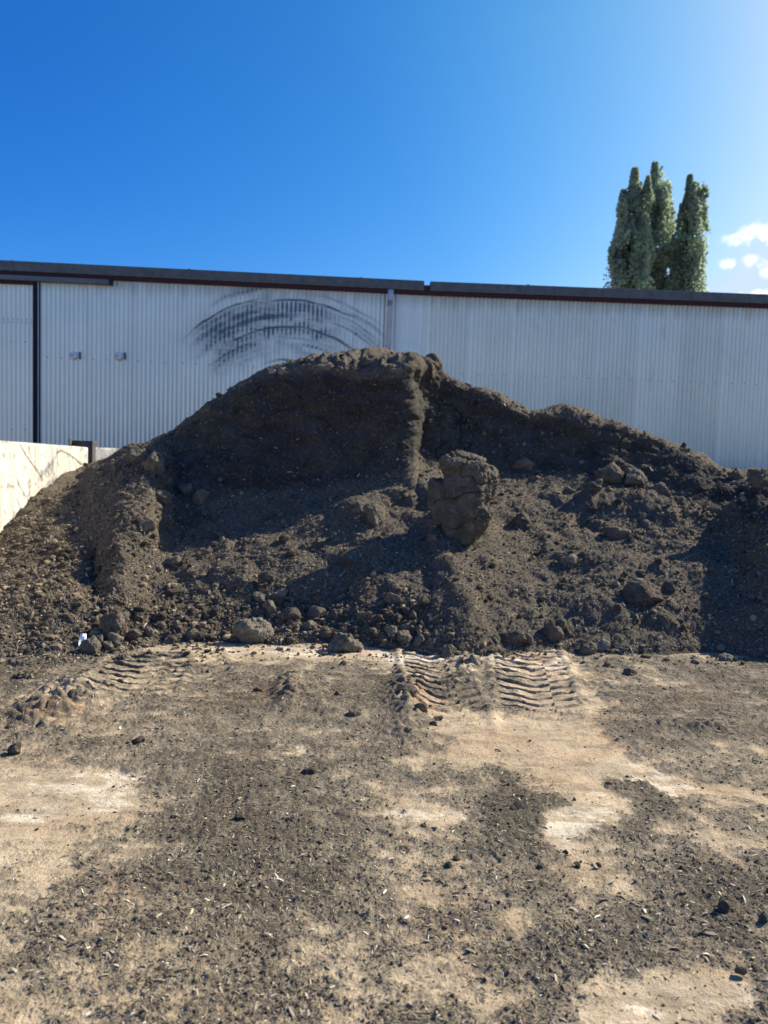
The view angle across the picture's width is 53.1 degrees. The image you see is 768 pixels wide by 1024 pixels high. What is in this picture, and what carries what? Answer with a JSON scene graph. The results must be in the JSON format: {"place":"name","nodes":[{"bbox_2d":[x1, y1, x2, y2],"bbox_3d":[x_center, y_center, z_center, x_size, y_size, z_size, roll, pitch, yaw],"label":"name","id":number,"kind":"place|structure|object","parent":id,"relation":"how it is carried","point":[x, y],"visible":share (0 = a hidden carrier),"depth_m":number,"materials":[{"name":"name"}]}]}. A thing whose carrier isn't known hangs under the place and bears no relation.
{"place":"outdoors","nodes":[
{"label":"outdoors","id":0,"kind":"place"},
{"bbox_2d":[0,640,767,1023],"bbox_3d":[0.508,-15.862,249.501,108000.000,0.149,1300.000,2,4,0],"label":"ground","id":1,"kind":"structure","parent":0,"point":[476,742],"depth_m":3.36,"materials":[{"name":"soil"}]},
{"bbox_2d":[7,741,20,754],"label":"soil clod","id":2,"kind":"object","parent":1,"relation":"on","point":[14,748],"visible":1,"depth_m":4.02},
{"bbox_2d":[0,440,87,532],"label":"concrete wall","id":3,"kind":"structure","parent":1,"relation":"on","point":[28,471],"depth_m":8.71,"materials":[{"name":"concrete"}]},
{"bbox_2d":[67,689,83,697],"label":"soil clod","id":4,"kind":"object","parent":1,"relation":"on","point":[71,693],"visible":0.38,"depth_m":4.81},
{"bbox_2d":[69,438,96,463],"bbox_3d":[-4.297,-0.171,10.972,0.330,1.735,0.200,2,4,-3],"label":"steel post","id":5,"kind":"object","parent":1,"relation":"on","point":[91,446],"visible":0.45,"depth_m":10.91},
{"bbox_2d":[96,447,118,460],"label":"concrete wall","id":6,"kind":"structure","parent":1,"relation":"on","point":[103,452],"depth_m":11.06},
{"bbox_2d":[131,736,145,743],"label":"clod","id":7,"kind":"object","parent":1,"relation":"on","point":[139,739],"visible":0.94,"depth_m":4.19,"materials":[{"name":"soil"}]},
{"bbox_2d":[165,635,179,643],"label":"clod","id":8,"kind":"object","parent":1,"relation":"on","point":[173,639],"visible":0.88,"depth_m":6.36,"materials":[{"name":"soil"}]},
{"bbox_2d":[235,813,245,819],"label":"clod","id":9,"kind":"object","parent":1,"relation":"on","point":[239,816],"visible":1,"depth_m":3.36,"materials":[{"name":"soil"}]},
{"bbox_2d":[302,767,316,774],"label":"clod","id":10,"kind":"object","parent":1,"relation":"on","point":[309,770],"visible":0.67,"depth_m":3.84,"materials":[{"name":"soil"}]},
{"bbox_2d":[318,626,330,638],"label":"soil clod","id":11,"kind":"object","parent":1,"relation":"on","point":[325,632],"visible":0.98,"depth_m":6.56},
{"bbox_2d":[348,709,361,716],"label":"soil clod","id":12,"kind":"object","parent":1,"relation":"on","point":[353,712],"visible":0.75,"depth_m":4.70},
{"bbox_2d":[4,639,751,674],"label":"soil crumbs","id":13,"kind":"object","parent":1,"relation":"on","point":[462,660],"visible":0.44,"depth_m":6.21,"materials":[{"name":"soil"}]},
{"bbox_2d":[0,347,767,678],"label":"soil heap","id":14,"kind":"object","parent":1,"relation":"on","point":[310,397],"visible":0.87,"depth_m":8.44,"materials":[{"name":"soil"}]},
{"bbox_2d":[58,561,69,568],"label":"clod","id":15,"kind":"object","parent":14,"relation":"on","point":[64,564],"visible":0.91,"depth_m":7.28,"materials":[{"name":"soil"}]},
{"bbox_2d":[79,635,101,653],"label":"soil clod","id":16,"kind":"object","parent":14,"relation":"on","point":[92,645],"visible":0.98,"depth_m":5.93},
{"bbox_2d":[89,628,101,635],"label":"soil clod","id":17,"kind":"object","parent":14,"relation":"on","point":[96,631],"visible":0.76,"depth_m":6.12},
{"bbox_2d":[103,545,112,557],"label":"soil clod","id":18,"kind":"object","parent":14,"relation":"on","point":[107,552],"visible":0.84,"depth_m":7.35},
{"bbox_2d":[102,641,113,649],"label":"soil clod","id":19,"kind":"object","parent":14,"relation":"on","point":[108,645],"visible":0.99,"depth_m":6.03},
{"bbox_2d":[98,611,128,639],"bbox_3d":[-2.195,0.928,6.226,0.257,0.269,0.218,2,4,0],"label":"soil clod","id":20,"kind":"object","parent":14,"relation":"on","point":[116,622],"visible":0.78,"depth_m":6.15,"materials":[{"name":"soil"}]},
{"bbox_2d":[106,631,123,646],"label":"soil clod","id":21,"kind":"object","parent":14,"relation":"on","point":[115,639],"visible":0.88,"depth_m":6.08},
{"bbox_2d":[110,463,121,473],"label":"soil clod","id":22,"kind":"object","parent":14,"relation":"on","point":[115,468],"visible":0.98,"depth_m":8.68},
{"bbox_2d":[127,629,141,639],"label":"soil clod","id":23,"kind":"object","parent":14,"relation":"on","point":[133,634],"visible":0.98,"depth_m":6.25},
{"bbox_2d":[125,448,149,462],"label":"soil clod","id":24,"kind":"object","parent":14,"relation":"on","point":[137,455],"visible":0.76,"depth_m":8.76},
{"bbox_2d":[135,602,151,614],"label":"clod","id":25,"kind":"object","parent":14,"relation":"on","point":[142,607],"visible":0.95,"depth_m":6.63,"materials":[{"name":"soil"}]},
{"bbox_2d":[136,515,156,531],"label":"soil clod","id":26,"kind":"object","parent":14,"relation":"on","point":[146,523],"visible":0.96,"depth_m":7.71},
{"bbox_2d":[143,627,154,636],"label":"soil clod","id":27,"kind":"object","parent":14,"relation":"on","point":[149,631],"visible":0.96,"depth_m":6.38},
{"bbox_2d":[143,451,164,475],"bbox_3d":[-2.566,-0.525,8.612,0.220,0.317,0.235,-2,5,-42],"label":"soil clod","id":28,"kind":"object","parent":14,"relation":"on","point":[153,463],"visible":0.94,"depth_m":8.55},
{"bbox_2d":[155,621,165,630],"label":"soil clod","id":29,"kind":"object","parent":14,"relation":"on","point":[161,625],"visible":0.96,"depth_m":6.52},
{"bbox_2d":[157,611,166,621],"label":"clod","id":30,"kind":"object","parent":14,"relation":"on","point":[162,615],"visible":0.97,"depth_m":6.59,"materials":[{"name":"soil"}]},
{"bbox_2d":[156,489,171,503],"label":"soil clod","id":31,"kind":"object","parent":14,"relation":"on","point":[164,496],"visible":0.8,"depth_m":8.19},
{"bbox_2d":[164,588,178,596],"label":"clod","id":32,"kind":"object","parent":14,"relation":"on","point":[169,592],"visible":1,"depth_m":7.10,"materials":[{"name":"soil"}]},
{"bbox_2d":[164,556,180,566],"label":"soil clod","id":33,"kind":"object","parent":14,"relation":"on","point":[172,562],"visible":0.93,"depth_m":7.55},
{"bbox_2d":[177,483,192,494],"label":"soil clod","id":34,"kind":"object","parent":14,"relation":"on","point":[184,488],"visible":0.98,"depth_m":8.75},
{"bbox_2d":[182,628,197,639],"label":"soil clod","id":35,"kind":"object","parent":14,"relation":"on","point":[191,634],"visible":0.91,"depth_m":6.46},
{"bbox_2d":[188,607,195,615],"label":"clod","id":36,"kind":"object","parent":14,"relation":"on","point":[192,610],"visible":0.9,"depth_m":6.76,"materials":[{"name":"soil"}]},
{"bbox_2d":[190,489,209,504],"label":"soil clod","id":37,"kind":"object","parent":14,"relation":"on","point":[199,497],"visible":0.89,"depth_m":8.61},
{"bbox_2d":[196,628,206,636],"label":"clod","id":38,"kind":"object","parent":14,"relation":"on","point":[202,631],"visible":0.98,"depth_m":6.49,"materials":[{"name":"soil"}]},
{"bbox_2d":[210,605,218,614],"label":"clod","id":39,"kind":"object","parent":14,"relation":"on","point":[214,610],"visible":1,"depth_m":6.80,"materials":[{"name":"soil"}]},
{"bbox_2d":[232,617,273,643],"bbox_3d":[-1.107,1.036,6.514,0.233,0.299,0.312,5,5,42],"label":"soil clod","id":40,"kind":"object","parent":14,"relation":"on","point":[252,630],"visible":0.96,"depth_m":6.45,"materials":[{"name":"stone"}]},
{"bbox_2d":[252,591,264,602],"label":"soil clod","id":41,"kind":"object","parent":14,"relation":"on","point":[258,597],"visible":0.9,"depth_m":7.00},
{"bbox_2d":[255,607,265,614],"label":"clod","id":42,"kind":"object","parent":14,"relation":"on","point":[259,611],"visible":1,"depth_m":6.82,"materials":[{"name":"soil"}]},
{"bbox_2d":[257,581,267,589],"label":"clod","id":43,"kind":"object","parent":14,"relation":"on","point":[262,584],"visible":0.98,"depth_m":7.13,"materials":[{"name":"soil"}]},
{"bbox_2d":[257,570,275,582],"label":"soil clod","id":44,"kind":"object","parent":14,"relation":"on","point":[270,575],"visible":0.94,"depth_m":7.19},
{"bbox_2d":[262,600,275,615],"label":"soil clod","id":45,"kind":"object","parent":14,"relation":"on","point":[269,606],"visible":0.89,"depth_m":6.84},
{"bbox_2d":[275,597,282,605],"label":"clod","id":46,"kind":"object","parent":14,"relation":"on","point":[279,601],"visible":1,"depth_m":6.97,"materials":[{"name":"soil"}]},
{"bbox_2d":[271,588,287,599],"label":"soil clod","id":47,"kind":"object","parent":14,"relation":"on","point":[282,592],"visible":0.81,"depth_m":7.03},
{"bbox_2d":[277,367,289,374],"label":"soil clod","id":48,"kind":"object","parent":14,"relation":"on","point":[281,370],"visible":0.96,"depth_m":9.25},
{"bbox_2d":[279,534,288,542],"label":"clod","id":49,"kind":"object","parent":14,"relation":"on","point":[283,538],"visible":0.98,"depth_m":7.85,"materials":[{"name":"soil"}]},
{"bbox_2d":[278,607,300,620],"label":"soil clod","id":50,"kind":"object","parent":14,"relation":"on","point":[293,613],"visible":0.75,"depth_m":6.73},
{"bbox_2d":[287,550,299,556],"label":"clod","id":51,"kind":"object","parent":14,"relation":"on","point":[291,553],"visible":1,"depth_m":7.57,"materials":[{"name":"soil"}]},
{"bbox_2d":[302,620,317,629],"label":"soil clod","id":52,"kind":"object","parent":14,"relation":"on","point":[312,624],"visible":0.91,"depth_m":6.66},
{"bbox_2d":[307,606,325,618],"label":"soil clod","id":53,"kind":"object","parent":14,"relation":"on","point":[317,612],"visible":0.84,"depth_m":6.82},
{"bbox_2d":[311,362,335,370],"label":"soil clod","id":54,"kind":"object","parent":14,"relation":"on","point":[326,366],"visible":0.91,"depth_m":9.13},
{"bbox_2d":[330,608,342,619],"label":"soil clod","id":55,"kind":"object","parent":14,"relation":"on","point":[336,614],"visible":0.95,"depth_m":6.79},
{"bbox_2d":[326,632,363,652],"bbox_3d":[-0.332,1.099,6.325,0.298,0.229,0.209,0,5,-30],"label":"soil clod","id":56,"kind":"object","parent":14,"relation":"on","point":[341,642],"visible":0.85,"depth_m":6.26,"materials":[{"name":"soil"}]},
{"bbox_2d":[342,558,352,566],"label":"clod","id":57,"kind":"object","parent":14,"relation":"on","point":[346,562],"visible":1,"depth_m":7.39,"materials":[{"name":"soil"}]},
{"bbox_2d":[351,501,364,513],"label":"soil clod","id":58,"kind":"object","parent":14,"relation":"on","point":[358,507],"visible":0.83,"depth_m":8.09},
{"bbox_2d":[359,357,375,365],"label":"soil clod","id":59,"kind":"object","parent":14,"relation":"on","point":[364,362],"visible":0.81,"depth_m":9.21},
{"bbox_2d":[368,631,379,638],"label":"clod","id":60,"kind":"object","parent":14,"relation":"on","point":[372,635],"visible":1,"depth_m":6.52,"materials":[{"name":"soil"}]},
{"bbox_2d":[363,503,385,526],"bbox_3d":[-0.110,0.038,8.021,0.218,0.283,0.214,4,4,25],"label":"soil clod","id":61,"kind":"object","parent":14,"relation":"on","point":[375,513],"visible":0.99,"depth_m":7.96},
{"bbox_2d":[373,614,385,622],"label":"clod","id":62,"kind":"object","parent":14,"relation":"on","point":[378,618],"visible":1,"depth_m":6.65,"materials":[{"name":"soil"}]},
{"bbox_2d":[376,632,388,642],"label":"soil clod","id":63,"kind":"object","parent":14,"relation":"on","point":[381,635],"visible":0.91,"depth_m":6.46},
{"bbox_2d":[0,348,767,678],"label":"soil crumbs","id":64,"kind":"object","parent":14,"relation":"on","point":[50,598],"visible":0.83,"depth_m":7.18,"materials":[{"name":"soil"}]},
{"bbox_2d":[0,358,767,678],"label":"wood chips","id":65,"kind":"object","parent":14,"relation":"on","point":[2,621],"visible":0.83,"depth_m":7.47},
{"bbox_2d":[385,625,396,637],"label":"soil clod","id":66,"kind":"object","parent":14,"relation":"on","point":[390,630],"visible":0.84,"depth_m":6.47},
{"bbox_2d":[384,593,400,603],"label":"soil clod","id":67,"kind":"object","parent":14,"relation":"on","point":[388,597],"visible":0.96,"depth_m":6.81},
{"bbox_2d":[388,367,403,374],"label":"soil clod","id":68,"kind":"object","parent":14,"relation":"on","point":[397,371],"visible":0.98,"depth_m":8.93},
{"bbox_2d":[391,612,402,623],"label":"clod","id":69,"kind":"object","parent":14,"relation":"on","point":[397,617],"visible":1,"depth_m":6.62,"materials":[{"name":"soil"}]},
{"bbox_2d":[396,630,412,644],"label":"soil clod","id":70,"kind":"object","parent":14,"relation":"on","point":[405,637],"visible":0.98,"depth_m":6.43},
{"bbox_2d":[400,622,409,629],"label":"soil clod","id":71,"kind":"object","parent":14,"relation":"on","point":[404,626],"visible":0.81,"depth_m":6.55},
{"bbox_2d":[413,634,424,646],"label":"soil clod","id":72,"kind":"object","parent":14,"relation":"on","point":[419,639],"visible":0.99,"depth_m":6.37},
{"bbox_2d":[419,598,429,606],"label":"clod","id":73,"kind":"object","parent":14,"relation":"on","point":[424,602],"visible":1,"depth_m":6.73,"materials":[{"name":"soil"}]},
{"bbox_2d":[426,639,436,647],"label":"soil clod","id":74,"kind":"object","parent":14,"relation":"on","point":[431,643],"visible":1,"depth_m":6.33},
{"bbox_2d":[426,532,437,543],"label":"soil clod","id":75,"kind":"object","parent":14,"relation":"on","point":[431,538],"visible":0.94,"depth_m":7.62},
{"bbox_2d":[430,364,434,378],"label":"soil clod","id":76,"kind":"object","parent":14,"relation":"on","point":[432,370],"visible":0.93,"depth_m":9.70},
{"bbox_2d":[441,644,456,658],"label":"soil clod","id":77,"kind":"object","parent":14,"relation":"on","point":[448,650],"visible":0.87,"depth_m":6.18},
{"bbox_2d":[427,450,498,545],"bbox_3d":[0.805,-0.149,7.915,0.731,0.973,0.588,3,4,15],"label":"soil block","id":78,"kind":"object","parent":14,"relation":"on","point":[461,494],"depth_m":7.70,"materials":[{"name":"soil"}]},
{"bbox_2d":[491,634,499,644],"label":"soil clod","id":79,"kind":"object","parent":14,"relation":"on","point":[495,638],"visible":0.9,"depth_m":6.40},
{"bbox_2d":[512,512,529,525],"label":"soil clod","id":80,"kind":"object","parent":14,"relation":"on","point":[521,519],"visible":0.99,"depth_m":8.48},
{"bbox_2d":[512,458,534,469],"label":"soil clod","id":81,"kind":"object","parent":14,"relation":"on","point":[526,463],"visible":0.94,"depth_m":9.59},
{"bbox_2d":[524,633,533,644],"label":"soil clod","id":82,"kind":"object","parent":14,"relation":"on","point":[529,637],"visible":0.81,"depth_m":6.49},
{"bbox_2d":[555,618,566,631],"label":"soil clod","id":83,"kind":"object","parent":14,"relation":"on","point":[561,623],"visible":0.61,"depth_m":6.71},
{"bbox_2d":[560,554,577,564],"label":"soil clod","id":84,"kind":"object","parent":14,"relation":"on","point":[570,559],"visible":1,"depth_m":7.65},
{"bbox_2d":[562,486,576,494],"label":"soil clod","id":85,"kind":"object","parent":14,"relation":"on","point":[568,489],"visible":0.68,"depth_m":9.11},
{"bbox_2d":[582,479,602,492],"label":"soil clod","id":86,"kind":"object","parent":14,"relation":"on","point":[595,486],"visible":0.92,"depth_m":8.93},
{"bbox_2d":[594,462,623,483],"bbox_3d":[2.802,-0.460,9.577,0.402,0.338,0.310,2,4,0],"label":"soil clod","id":87,"kind":"object","parent":14,"relation":"on","point":[611,472],"visible":0.81,"depth_m":9.46,"materials":[{"name":"soil"}]},
{"bbox_2d":[603,526,630,538],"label":"soil clod","id":88,"kind":"object","parent":14,"relation":"on","point":[613,532],"visible":0.99,"depth_m":8.26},
{"bbox_2d":[624,467,647,484],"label":"soil clod","id":89,"kind":"object","parent":14,"relation":"on","point":[633,476],"visible":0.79,"depth_m":9.48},
{"bbox_2d":[622,581,664,605],"bbox_3d":[2.385,0.780,7.080,0.394,0.286,0.239,2,4,0],"label":"soil clod","id":90,"kind":"object","parent":14,"relation":"on","point":[637,592],"visible":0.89,"depth_m":7.04,"materials":[{"name":"soil"}]},
{"bbox_2d":[646,482,671,496],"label":"soil clod","id":91,"kind":"object","parent":14,"relation":"on","point":[660,488],"visible":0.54,"depth_m":9.31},
{"bbox_2d":[661,581,675,592],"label":"soil clod","id":92,"kind":"object","parent":14,"relation":"on","point":[666,586],"visible":0.92,"depth_m":7.22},
{"bbox_2d":[707,506,720,513],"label":"soil clod","id":93,"kind":"object","parent":14,"relation":"on","point":[714,509],"visible":0.66,"depth_m":8.77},
{"bbox_2d":[728,467,742,479],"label":"soil clod","id":94,"kind":"object","parent":14,"relation":"on","point":[736,473],"visible":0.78,"depth_m":9.62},
{"bbox_2d":[747,468,766,488],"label":"soil clod","id":95,"kind":"object","parent":14,"relation":"on","point":[757,478],"visible":0.97,"depth_m":8.27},
{"bbox_2d":[0,641,767,1023],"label":"soil crumbs","id":96,"kind":"object","parent":1,"relation":"on","point":[330,981],"visible":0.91,"depth_m":2.78,"materials":[{"name":"soil"}]},
{"bbox_2d":[0,643,767,1023],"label":"wood chips","id":97,"kind":"object","parent":1,"relation":"on","point":[342,973],"visible":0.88,"depth_m":2.71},
{"bbox_2d":[0,260,767,468],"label":"metal shed","id":98,"kind":"structure","parent":1,"relation":"on","point":[109,356],"depth_m":13.52,"materials":[{"name":"metal"}]},
{"bbox_2d":[0,284,32,442],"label":"door","id":99,"kind":"structure","parent":98,"relation":"in","point":[16,300],"depth_m":13.19,"materials":[{"name":"metal"}]},
{"bbox_2d":[396,683,417,697],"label":"soil clod","id":100,"kind":"object","parent":1,"relation":"on","point":[412,690],"visible":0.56,"depth_m":5.09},
{"bbox_2d":[414,702,427,712],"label":"soil clod","id":101,"kind":"object","parent":1,"relation":"on","point":[422,707],"visible":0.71,"depth_m":4.84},
{"bbox_2d":[469,654,480,666],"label":"soil clod","id":102,"kind":"object","parent":1,"relation":"on","point":[474,659],"visible":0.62,"depth_m":5.94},
{"bbox_2d":[498,630,526,645],"bbox_3d":[1.091,1.072,6.533,0.252,0.155,0.169,3,4,10],"label":"soil clod","id":103,"kind":"object","parent":1,"relation":"on","point":[518,638],"visible":0.94,"depth_m":6.47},
{"bbox_2d":[510,800,524,810],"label":"clod","id":104,"kind":"object","parent":1,"relation":"on","point":[517,805],"visible":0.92,"depth_m":3.54,"materials":[{"name":"stone"}]},
{"bbox_2d":[543,622,563,641],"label":"soil clod","id":105,"kind":"object","parent":1,"relation":"on","point":[552,631],"visible":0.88,"depth_m":6.62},
{"bbox_2d":[579,642,596,654],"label":"soil clod","id":106,"kind":"object","parent":1,"relation":"on","point":[588,648],"visible":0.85,"depth_m":6.46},
{"bbox_2d":[596,638,610,650],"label":"soil clod","id":107,"kind":"object","parent":1,"relation":"on","point":[603,644],"visible":0.82,"depth_m":6.54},
{"bbox_2d":[622,668,636,675],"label":"soil clod","id":108,"kind":"object","parent":1,"relation":"on","point":[630,671],"visible":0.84,"depth_m":5.86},
{"bbox_2d":[603,166,655,289],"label":"poplar tree","id":109,"kind":"object","parent":1,"relation":"on","point":[631,258],"visible":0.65,"depth_m":44.30,"materials":[{"name":"green plant"}]},
{"bbox_2d":[646,161,676,289],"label":"poplar tree","id":110,"kind":"object","parent":1,"relation":"on","point":[662,216],"visible":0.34,"depth_m":46.03,"materials":[{"name":"green plant"}]},
{"bbox_2d":[660,173,710,291],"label":"poplar tree","id":111,"kind":"object","parent":1,"relation":"on","point":[687,259],"visible":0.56,"depth_m":45.27,"materials":[{"name":"green plant"}]},
{"bbox_2d":[717,899,730,913],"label":"soil clod","id":112,"kind":"object","parent":1,"relation":"on","point":[723,906],"visible":0.88,"depth_m":2.77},
{"bbox_2d":[718,653,733,660],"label":"soil clod","id":113,"kind":"object","parent":1,"relation":"on","point":[725,657],"visible":0.95,"depth_m":6.44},
{"bbox_2d":[734,966,746,974],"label":"clod","id":114,"kind":"object","parent":1,"relation":"on","point":[741,970],"visible":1,"depth_m":2.45,"materials":[{"name":"stone"}]},
{"bbox_2d":[758,911,767,922],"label":"soil clod","id":115,"kind":"object","parent":1,"relation":"on","point":[763,918],"visible":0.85,"depth_m":2.71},
{"bbox_2d":[0,0,767,293],"label":"sky","id":116,"kind":"structure","parent":0,"point":[464,141],"materials":[{"name":"blue"}]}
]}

